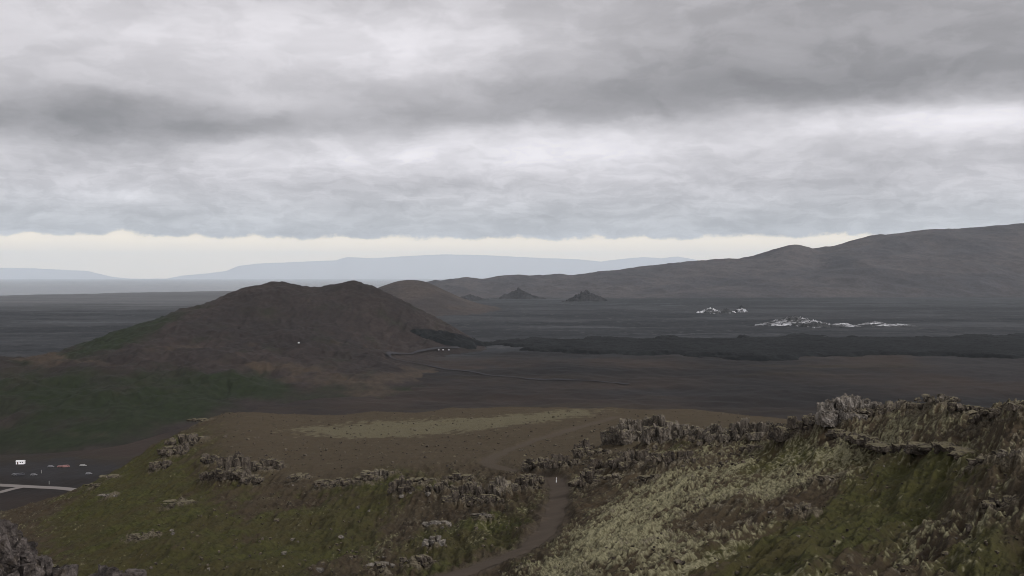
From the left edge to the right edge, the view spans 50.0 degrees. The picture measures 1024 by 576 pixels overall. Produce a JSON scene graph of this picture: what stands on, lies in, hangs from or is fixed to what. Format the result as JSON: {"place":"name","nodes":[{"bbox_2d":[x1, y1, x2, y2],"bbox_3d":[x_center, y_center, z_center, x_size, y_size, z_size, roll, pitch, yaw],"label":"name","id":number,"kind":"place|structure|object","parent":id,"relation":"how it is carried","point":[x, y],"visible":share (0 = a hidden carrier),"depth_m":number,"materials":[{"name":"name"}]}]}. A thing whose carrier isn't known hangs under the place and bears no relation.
{"place":"outdoors","nodes":[
{"label":"outdoors","id":0,"kind":"place"},
{"bbox_2d":[0,487,22,492],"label":"road","id":1,"kind":"structure","parent":0,"point":[6,490],"depth_m":774.85,"materials":[{"name":"grey asphalt"}]},
{"bbox_2d":[0,484,75,490],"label":"road","id":2,"kind":"structure","parent":0,"point":[41,487],"depth_m":785.50,"materials":[{"name":"grey asphalt"}]},
{"bbox_2d":[0,268,129,278],"bbox_3d":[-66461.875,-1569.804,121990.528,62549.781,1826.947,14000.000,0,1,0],"label":"mountain","id":3,"kind":"structure","parent":0,"point":[20,273],"depth_m":118417.62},
{"bbox_2d":[0,279,445,295],"bbox_3d":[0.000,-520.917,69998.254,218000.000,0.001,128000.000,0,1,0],"label":"sea water","id":4,"kind":"structure","parent":0,"point":[45,286],"depth_m":24366.17,"materials":[{"name":"grey liquid"}]},
{"bbox_2d":[0,280,486,454],"bbox_3d":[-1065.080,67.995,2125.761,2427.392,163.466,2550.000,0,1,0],"label":"hill","id":5,"kind":"structure","parent":0,"point":[240,350],"depth_m":1501.66,"materials":[{"name":"brown soil"}]},
{"bbox_2d":[167,254,632,278],"bbox_3d":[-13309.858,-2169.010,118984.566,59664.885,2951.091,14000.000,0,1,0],"label":"mountain","id":6,"kind":"structure","parent":0,"point":[446,266],"depth_m":115618.19,"materials":[{"name":"grey stone"}]},
{"bbox_2d":[378,280,500,315],"bbox_3d":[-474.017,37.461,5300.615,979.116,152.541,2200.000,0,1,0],"label":"hill","id":7,"kind":"structure","parent":0,"point":[429,298],"depth_m":4912.72,"materials":[{"name":"grey stone"}]},
{"bbox_2d":[461,294,483,299],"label":"crater hill","id":8,"kind":"structure","parent":0,"point":[470,297],"depth_m":7409.24,"materials":[{"name":"grey stone"}]},
{"bbox_2d":[443,476,567,575],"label":"path","id":9,"kind":"structure","parent":0,"point":[551,519],"depth_m":94.13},
{"bbox_2d":[386,346,629,383],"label":"road","id":10,"kind":"structure","parent":0,"point":[389,353],"depth_m":1793.08,"materials":[{"name":"grey asphalt"}]},
{"bbox_2d":[0,398,1023,575],"bbox_3d":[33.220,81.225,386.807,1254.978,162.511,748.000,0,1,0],"label":"mountainside terrain","id":11,"kind":"structure","parent":0,"point":[87,529],"depth_m":104.36,"materials":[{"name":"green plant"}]},
{"bbox_2d":[0,519,78,575],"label":"rock outcrop","id":12,"kind":"object","parent":11,"relation":"on","point":[19,556],"visible":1,"depth_m":17.72,"materials":[{"name":"grey stone"}]},
{"bbox_2d":[84,483,100,486],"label":"rock outcrop","id":13,"kind":"object","parent":11,"relation":"on","point":[94,484],"visible":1,"depth_m":227.55,"materials":[{"name":"grey stone"}]},
{"bbox_2d":[97,494,117,496],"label":"rock outcrop","id":14,"kind":"object","parent":11,"relation":"on","point":[106,495],"visible":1,"depth_m":196.30,"materials":[{"name":"grey stone"}]},
{"bbox_2d":[99,474,118,477],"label":"rock outcrop","id":15,"kind":"object","parent":11,"relation":"on","point":[110,476],"visible":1,"depth_m":237.41,"materials":[{"name":"grey stone"}]},
{"bbox_2d":[89,564,146,575],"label":"rock outcrop","id":16,"kind":"object","parent":11,"relation":"on","point":[104,570],"visible":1,"depth_m":13.18,"materials":[{"name":"grey stone"}]},
{"bbox_2d":[127,531,159,540],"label":"rock outcrop","id":17,"kind":"object","parent":11,"relation":"on","point":[133,536],"visible":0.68,"depth_m":130.53,"materials":[{"name":"grey stone"}]},
{"bbox_2d":[149,459,171,469],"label":"rock outcrop","id":18,"kind":"object","parent":11,"relation":"on","point":[165,464],"visible":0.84,"depth_m":230.67,"materials":[{"name":"grey stone"}]},
{"bbox_2d":[157,442,189,456],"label":"rock outcrop","id":19,"kind":"object","parent":11,"relation":"on","point":[183,448],"visible":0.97,"depth_m":242.38,"materials":[{"name":"grey stone"}]},
{"bbox_2d":[161,499,195,504],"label":"rock outcrop","id":20,"kind":"object","parent":11,"relation":"on","point":[192,500],"visible":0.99,"depth_m":161.91,"materials":[{"name":"grey stone"}]},
{"bbox_2d":[164,433,207,445],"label":"rock outcrop","id":21,"kind":"object","parent":11,"relation":"on","point":[191,439],"visible":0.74,"depth_m":253.62,"materials":[{"name":"grey stone"}]},
{"bbox_2d":[186,418,207,421],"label":"rock outcrop","id":22,"kind":"object","parent":11,"relation":"on","point":[198,419],"visible":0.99,"depth_m":308.81,"materials":[{"name":"grey stone"}]},
{"bbox_2d":[198,470,215,480],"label":"rock outcrop","id":23,"kind":"object","parent":11,"relation":"on","point":[206,475],"visible":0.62,"depth_m":188.88,"materials":[{"name":"grey stone"}]},
{"bbox_2d":[200,453,223,463],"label":"rock outcrop","id":24,"kind":"object","parent":11,"relation":"on","point":[206,458],"visible":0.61,"depth_m":216.40,"materials":[{"name":"grey stone"}]},
{"bbox_2d":[214,451,251,480],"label":"rock outcrop","id":25,"kind":"object","parent":11,"relation":"on","point":[234,466],"visible":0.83,"depth_m":184.18,"materials":[{"name":"grey stone"}]},
{"bbox_2d":[238,471,264,484],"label":"rock outcrop","id":26,"kind":"object","parent":11,"relation":"on","point":[247,478],"visible":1,"depth_m":178.33,"materials":[{"name":"grey stone"}]},
{"bbox_2d":[250,457,284,470],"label":"rock outcrop","id":27,"kind":"object","parent":11,"relation":"on","point":[271,463],"visible":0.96,"depth_m":198.40,"materials":[{"name":"grey stone"}]},
{"bbox_2d":[286,472,314,479],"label":"rock outcrop","id":28,"kind":"object","parent":11,"relation":"on","point":[297,475],"visible":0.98,"depth_m":181.15,"materials":[{"name":"grey stone"}]},
{"bbox_2d":[316,568,323,572],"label":"stone","id":29,"kind":"object","parent":11,"relation":"on","point":[320,570],"visible":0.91,"depth_m":81.30,"materials":[{"name":"grey stone"}]},
{"bbox_2d":[312,477,342,486],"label":"rock outcrop","id":30,"kind":"object","parent":11,"relation":"on","point":[325,482],"visible":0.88,"depth_m":162.73,"materials":[{"name":"grey stone"}]},
{"bbox_2d":[337,478,359,484],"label":"rock outcrop","id":31,"kind":"object","parent":11,"relation":"on","point":[346,481],"visible":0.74,"depth_m":160.32,"materials":[{"name":"grey stone"}]},
{"bbox_2d":[355,474,373,480],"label":"rock outcrop","id":32,"kind":"object","parent":11,"relation":"on","point":[368,477],"visible":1,"depth_m":157.24,"materials":[{"name":"grey stone"}]},
{"bbox_2d":[360,468,393,480],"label":"rock outcrop","id":33,"kind":"object","parent":11,"relation":"on","point":[380,473],"visible":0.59,"depth_m":163.34,"materials":[{"name":"grey stone"}]},
{"bbox_2d":[365,561,395,567],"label":"rock outcrop","id":34,"kind":"object","parent":11,"relation":"on","point":[385,563],"visible":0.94,"depth_m":74.58,"materials":[{"name":"grey stone"}]},
{"bbox_2d":[387,475,414,493],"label":"rock outcrop","id":35,"kind":"object","parent":11,"relation":"on","point":[406,486],"visible":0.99,"depth_m":140.81,"materials":[{"name":"grey stone"}]},
{"bbox_2d":[399,554,436,566],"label":"rock outcrop","id":36,"kind":"object","parent":11,"relation":"on","point":[424,560],"visible":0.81,"depth_m":77.80,"materials":[{"name":"grey stone"}]},
{"bbox_2d":[406,477,436,483],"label":"rock outcrop","id":37,"kind":"object","parent":11,"relation":"on","point":[418,479],"visible":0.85,"depth_m":149.19,"materials":[{"name":"grey stone"}]},
{"bbox_2d":[422,535,445,546],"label":"rock outcrop","id":38,"kind":"object","parent":11,"relation":"on","point":[432,539],"visible":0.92,"depth_m":87.70,"materials":[{"name":"grey stone"}]},
{"bbox_2d":[422,520,451,526],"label":"rock outcrop","id":39,"kind":"object","parent":11,"relation":"on","point":[436,522],"visible":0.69,"depth_m":111.08,"materials":[{"name":"grey stone"}]},
{"bbox_2d":[423,480,452,492],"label":"rock outcrop","id":40,"kind":"object","parent":11,"relation":"on","point":[438,486],"visible":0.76,"depth_m":140.97,"materials":[{"name":"grey stone"}]},
{"bbox_2d":[442,473,474,480],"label":"rock outcrop","id":41,"kind":"object","parent":11,"relation":"on","point":[458,476],"visible":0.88,"depth_m":151.36,"materials":[{"name":"grey stone"}]},
{"bbox_2d":[441,480,487,505],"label":"rock outcrop","id":42,"kind":"object","parent":11,"relation":"on","point":[468,491],"visible":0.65,"depth_m":130.45,"materials":[{"name":"grey stone"}]},
{"bbox_2d":[471,513,491,517],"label":"rock outcrop","id":43,"kind":"object","parent":11,"relation":"on","point":[478,514],"visible":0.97,"depth_m":110.36,"materials":[{"name":"grey stone"}]},
{"bbox_2d":[473,494,503,503],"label":"rock outcrop","id":44,"kind":"object","parent":11,"relation":"on","point":[488,498],"visible":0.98,"depth_m":121.64,"materials":[{"name":"grey stone"}]},
{"bbox_2d":[487,476,518,495],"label":"rock outcrop","id":45,"kind":"object","parent":11,"relation":"on","point":[498,485],"visible":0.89,"depth_m":130.06,"materials":[{"name":"grey stone"}]},
{"bbox_2d":[512,476,541,491],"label":"rock outcrop","id":46,"kind":"object","parent":11,"relation":"on","point":[531,483],"visible":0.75,"depth_m":130.44,"materials":[{"name":"grey stone"}]},
{"bbox_2d":[520,473,544,483],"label":"rock outcrop","id":47,"kind":"object","parent":11,"relation":"on","point":[541,480],"visible":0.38,"depth_m":138.38,"materials":[{"name":"grey stone"}]},
{"bbox_2d":[521,458,544,469],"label":"rock outcrop","id":48,"kind":"object","parent":11,"relation":"on","point":[528,462],"visible":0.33,"depth_m":161.62,"materials":[{"name":"grey stone"}]},
{"bbox_2d":[534,453,586,468],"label":"rock outcrop","id":49,"kind":"object","parent":11,"relation":"on","point":[557,461],"visible":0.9,"depth_m":153.19,"materials":[{"name":"grey stone"}]},
{"bbox_2d":[571,438,590,458],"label":"rock outcrop","id":50,"kind":"object","parent":11,"relation":"on","point":[580,448],"visible":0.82,"depth_m":175.32,"materials":[{"name":"grey stone"}]},
{"bbox_2d":[568,469,602,487],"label":"rock outcrop","id":51,"kind":"object","parent":11,"relation":"on","point":[585,477],"visible":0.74,"depth_m":119.21,"materials":[{"name":"grey stone"}]},
{"bbox_2d":[585,448,611,455],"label":"rock outcrop","id":52,"kind":"object","parent":11,"relation":"on","point":[598,451],"visible":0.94,"depth_m":168.51,"materials":[{"name":"grey stone"}]},
{"bbox_2d":[583,456,614,474],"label":"rock outcrop","id":53,"kind":"object","parent":11,"relation":"on","point":[594,464],"visible":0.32,"depth_m":131.25,"materials":[{"name":"grey stone"}]},
{"bbox_2d":[600,420,626,444],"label":"rock outcrop","id":54,"kind":"object","parent":11,"relation":"on","point":[610,436],"visible":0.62,"depth_m":195.44,"materials":[{"name":"grey stone"}]},
{"bbox_2d":[601,472,627,479],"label":"rock outcrop","id":55,"kind":"object","parent":11,"relation":"on","point":[614,475],"visible":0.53,"depth_m":116.16,"materials":[{"name":"grey stone"}]},
{"bbox_2d":[616,418,641,444],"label":"rock outcrop","id":56,"kind":"object","parent":11,"relation":"on","point":[629,431],"visible":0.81,"depth_m":191.85,"materials":[{"name":"grey stone"}]},
{"bbox_2d":[608,449,653,470],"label":"rock outcrop","id":57,"kind":"object","parent":11,"relation":"on","point":[624,460],"visible":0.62,"depth_m":125.92,"materials":[{"name":"grey stone"}]},
{"bbox_2d":[636,474,659,480],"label":"rock outcrop","id":58,"kind":"object","parent":11,"relation":"on","point":[643,477],"visible":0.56,"depth_m":109.49,"materials":[{"name":"grey stone"}]},
{"bbox_2d":[640,414,679,444],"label":"rock outcrop","id":59,"kind":"object","parent":11,"relation":"on","point":[658,427],"visible":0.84,"depth_m":153.24,"materials":[{"name":"grey stone"}]},
{"bbox_2d":[645,450,695,463],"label":"rock outcrop","id":60,"kind":"object","parent":11,"relation":"on","point":[668,457],"visible":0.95,"depth_m":116.21,"materials":[{"name":"grey stone"}]},
{"bbox_2d":[673,559,681,564],"bbox_3d":[7.143,11.891,47.676,0.356,0.265,0.428,0,1,41],"label":"stone","id":61,"kind":"object","parent":11,"relation":"on","point":[677,561],"visible":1,"depth_m":47.59,"materials":[{"name":"grey stone"}]},
{"bbox_2d":[671,420,703,435],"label":"rock outcrop","id":62,"kind":"object","parent":11,"relation":"on","point":[677,428],"visible":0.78,"depth_m":143.14,"materials":[{"name":"grey stone"}]},
{"bbox_2d":[688,428,702,442],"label":"rock outcrop","id":63,"kind":"object","parent":11,"relation":"on","point":[697,433],"visible":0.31,"depth_m":138.78,"materials":[{"name":"grey stone"}]},
{"bbox_2d":[701,423,740,442],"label":"rock outcrop","id":64,"kind":"object","parent":11,"relation":"on","point":[712,432],"visible":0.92,"depth_m":133.98,"materials":[{"name":"grey stone"}]},
{"bbox_2d":[722,417,749,440],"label":"rock outcrop","id":65,"kind":"object","parent":11,"relation":"on","point":[741,427],"visible":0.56,"depth_m":134.75,"materials":[{"name":"grey stone"}]},
{"bbox_2d":[739,444,762,451],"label":"rock outcrop","id":66,"kind":"object","parent":11,"relation":"on","point":[749,448],"visible":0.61,"depth_m":120.95,"materials":[{"name":"grey stone"}]},
{"bbox_2d":[745,420,772,440],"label":"rock outcrop","id":67,"kind":"object","parent":11,"relation":"on","point":[758,430],"visible":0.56,"depth_m":129.71,"materials":[{"name":"grey stone"}]},
{"bbox_2d":[766,423,785,439],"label":"rock outcrop","id":68,"kind":"object","parent":11,"relation":"on","point":[768,437],"visible":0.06,"depth_m":124.45,"materials":[{"name":"grey stone"}]},
{"bbox_2d":[769,416,808,441],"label":"rock outcrop","id":69,"kind":"object","parent":11,"relation":"on","point":[778,432],"visible":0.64,"depth_m":115.77,"materials":[{"name":"grey stone"}]},
{"bbox_2d":[784,503,811,514],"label":"rock outcrop","id":70,"kind":"object","parent":11,"relation":"on","point":[807,506],"visible":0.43,"depth_m":66.96,"materials":[{"name":"grey stone"}]},
{"bbox_2d":[791,422,812,429],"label":"rock outcrop","id":71,"kind":"object","parent":11,"relation":"on","point":[805,427],"visible":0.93,"depth_m":115.40,"materials":[{"name":"grey stone"}]},
{"bbox_2d":[801,413,814,424],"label":"rock outcrop","id":72,"kind":"object","parent":11,"relation":"on","point":[809,419],"visible":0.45,"depth_m":115.53,"materials":[{"name":"grey stone"}]},
{"bbox_2d":[807,475,838,480],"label":"rock outcrop","id":73,"kind":"object","parent":11,"relation":"on","point":[823,477],"visible":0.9,"depth_m":80.87,"materials":[{"name":"grey stone"}]},
{"bbox_2d":[815,394,867,427],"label":"rock outcrop","id":74,"kind":"object","parent":11,"relation":"on","point":[830,413],"visible":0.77,"depth_m":110.78,"materials":[{"name":"grey stone"}]},
{"bbox_2d":[842,407,866,413],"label":"rock outcrop","id":75,"kind":"object","parent":11,"relation":"on","point":[860,411],"visible":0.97,"depth_m":110.53,"materials":[{"name":"grey stone"}]},
{"bbox_2d":[843,393,881,408],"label":"rock outcrop","id":76,"kind":"object","parent":11,"relation":"on","point":[865,403],"visible":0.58,"depth_m":115.33,"materials":[{"name":"grey stone"}]},
{"bbox_2d":[863,404,885,415],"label":"rock outcrop","id":77,"kind":"object","parent":11,"relation":"on","point":[881,409],"visible":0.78,"depth_m":111.31,"materials":[{"name":"grey stone"}]},
{"bbox_2d":[884,399,911,411],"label":"rock outcrop","id":78,"kind":"object","parent":11,"relation":"on","point":[890,406],"visible":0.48,"depth_m":111.83,"materials":[{"name":"grey stone"}]},
{"bbox_2d":[825,428,974,459],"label":"rock ledge","id":79,"kind":"object","parent":11,"relation":"on","point":[875,444],"visible":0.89,"depth_m":84.88,"materials":[{"name":"grey stone"}]},
{"bbox_2d":[906,402,924,409],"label":"rock outcrop","id":80,"kind":"object","parent":11,"relation":"on","point":[912,405],"visible":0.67,"depth_m":98.17,"materials":[{"name":"grey stone"}]},
{"bbox_2d":[913,394,960,402],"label":"rock outcrop","id":81,"kind":"object","parent":11,"relation":"on","point":[928,398],"visible":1,"depth_m":94.49,"materials":[{"name":"grey stone"}]},
{"bbox_2d":[947,402,984,411],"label":"rock outcrop","id":82,"kind":"object","parent":11,"relation":"on","point":[955,406],"visible":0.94,"depth_m":88.20,"materials":[{"name":"grey stone"}]},
{"bbox_2d":[965,523,972,532],"bbox_3d":[18.041,9.462,43.330,0.335,0.337,0.377,0,1,-12],"label":"stone","id":83,"kind":"object","parent":11,"relation":"on","point":[968,527],"visible":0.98,"depth_m":43.24,"materials":[{"name":"grey stone"}]},
{"bbox_2d":[965,457,984,464],"bbox_3d":[27.295,9.985,63.292,2.256,0.568,1.227,0,1,0],"label":"rock outcrop","id":84,"kind":"object","parent":11,"relation":"on","point":[977,460],"visible":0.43,"depth_m":63.22,"materials":[{"name":"grey stone"}]},
{"bbox_2d":[967,414,982,423],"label":"rock outcrop","id":85,"kind":"object","parent":11,"relation":"on","point":[973,419],"visible":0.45,"depth_m":82.02,"materials":[{"name":"grey stone"}]},
{"bbox_2d":[965,407,1002,418],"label":"rock outcrop","id":86,"kind":"object","parent":11,"relation":"on","point":[989,413],"visible":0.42,"depth_m":79.18,"materials":[{"name":"grey stone"}]},
{"bbox_2d":[981,494,1019,508],"bbox_3d":[20.655,9.042,46.304,2.025,0.609,1.245,0,1,0],"label":"rock outcrop","id":87,"kind":"object","parent":11,"relation":"on","point":[992,502],"visible":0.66,"depth_m":46.28,"materials":[{"name":"grey stone"}]},
{"bbox_2d":[991,448,1023,457],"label":"rock outcrop","id":88,"kind":"object","parent":11,"relation":"on","point":[1001,453],"visible":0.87,"depth_m":58.42,"materials":[{"name":"grey stone"}]},
{"bbox_2d":[1006,401,1023,411],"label":"rock outcrop","id":89,"kind":"object","parent":11,"relation":"on","point":[1012,407],"visible":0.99,"depth_m":72.71,"materials":[{"name":"grey stone"}]},
{"bbox_2d":[0,291,1023,510],"bbox_3d":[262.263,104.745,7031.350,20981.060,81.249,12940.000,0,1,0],"label":"ground","id":90,"kind":"structure","parent":0,"point":[35,325],"depth_m":1927.85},
{"bbox_2d":[15,460,25,463],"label":"building","id":91,"kind":"structure","parent":90,"relation":"on","point":[20,461],"depth_m":881.39,"materials":[{"name":"white paint"}]},
{"bbox_2d":[0,0,1023,278],"label":"sky","id":92,"kind":"structure","parent":0,"point":[140,139],"materials":[{"name":"grey"}]},
{"bbox_2d":[494,287,545,298],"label":"crater hill","id":93,"kind":"structure","parent":0,"point":[518,293],"depth_m":7644.83,"materials":[{"name":"grey stone"}]},
{"bbox_2d":[561,289,606,301],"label":"crater hill","id":94,"kind":"structure","parent":0,"point":[586,295],"depth_m":6784.85,"materials":[{"name":"grey stone"}]},
{"bbox_2d":[602,257,696,267],"bbox_3d":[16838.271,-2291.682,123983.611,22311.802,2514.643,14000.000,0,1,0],"label":"mountain","id":95,"kind":"structure","parent":0,"point":[638,262],"depth_m":122212.80,"materials":[{"name":"grey stone"}]},
{"bbox_2d":[696,307,719,313],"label":"buildings","id":96,"kind":"structure","parent":0,"point":[710,310],"depth_m":4566.81,"materials":[{"name":"white"}]},
{"bbox_2d":[410,328,1023,360],"bbox_3d":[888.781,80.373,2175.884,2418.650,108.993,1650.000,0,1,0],"label":"lava flow terrain","id":97,"kind":"structure","parent":0,"point":[794,346],"depth_m":2268.43,"materials":[{"name":"black stone"}]},
{"bbox_2d":[427,223,1023,298],"bbox_3d":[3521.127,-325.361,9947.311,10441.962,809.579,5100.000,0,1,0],"label":"mountain","id":98,"kind":"structure","parent":0,"point":[987,261],"depth_m":9128.49,"materials":[{"name":"grey stone"}]},
{"bbox_2d":[719,308,735,312],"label":"crater hill","id":99,"kind":"structure","parent":0,"point":[725,310],"depth_m":4567.25,"materials":[{"name":"grey stone"}]},
{"bbox_2d":[735,305,747,311],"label":"crater hill","id":100,"kind":"structure","parent":0,"point":[741,308],"depth_m":4694.65,"materials":[{"name":"white snow"}]},
{"bbox_2d":[755,321,779,325],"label":"buildings","id":101,"kind":"structure","parent":0,"point":[766,324],"depth_m":3400.44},
{"bbox_2d":[765,315,829,325],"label":"buildings","id":102,"kind":"structure","parent":0,"point":[794,320],"depth_m":3372.20,"materials":[{"name":"white"}]},
{"bbox_2d":[798,319,829,327],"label":"crater hill","id":103,"kind":"structure","parent":0,"point":[813,323],"depth_m":3280.28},
{"bbox_2d":[829,322,860,327],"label":"buildings","id":104,"kind":"structure","parent":0,"point":[841,325],"depth_m":3312.68,"materials":[{"name":"white"}]},
{"bbox_2d":[854,321,891,326],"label":"buildings","id":105,"kind":"structure","parent":0,"point":[877,324],"depth_m":3355.48,"materials":[{"name":"white"}]},
{"bbox_2d":[886,323,917,326],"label":"buildings","id":106,"kind":"structure","parent":0,"point":[897,325],"depth_m":3322.80,"materials":[{"name":"white"}]}
]}

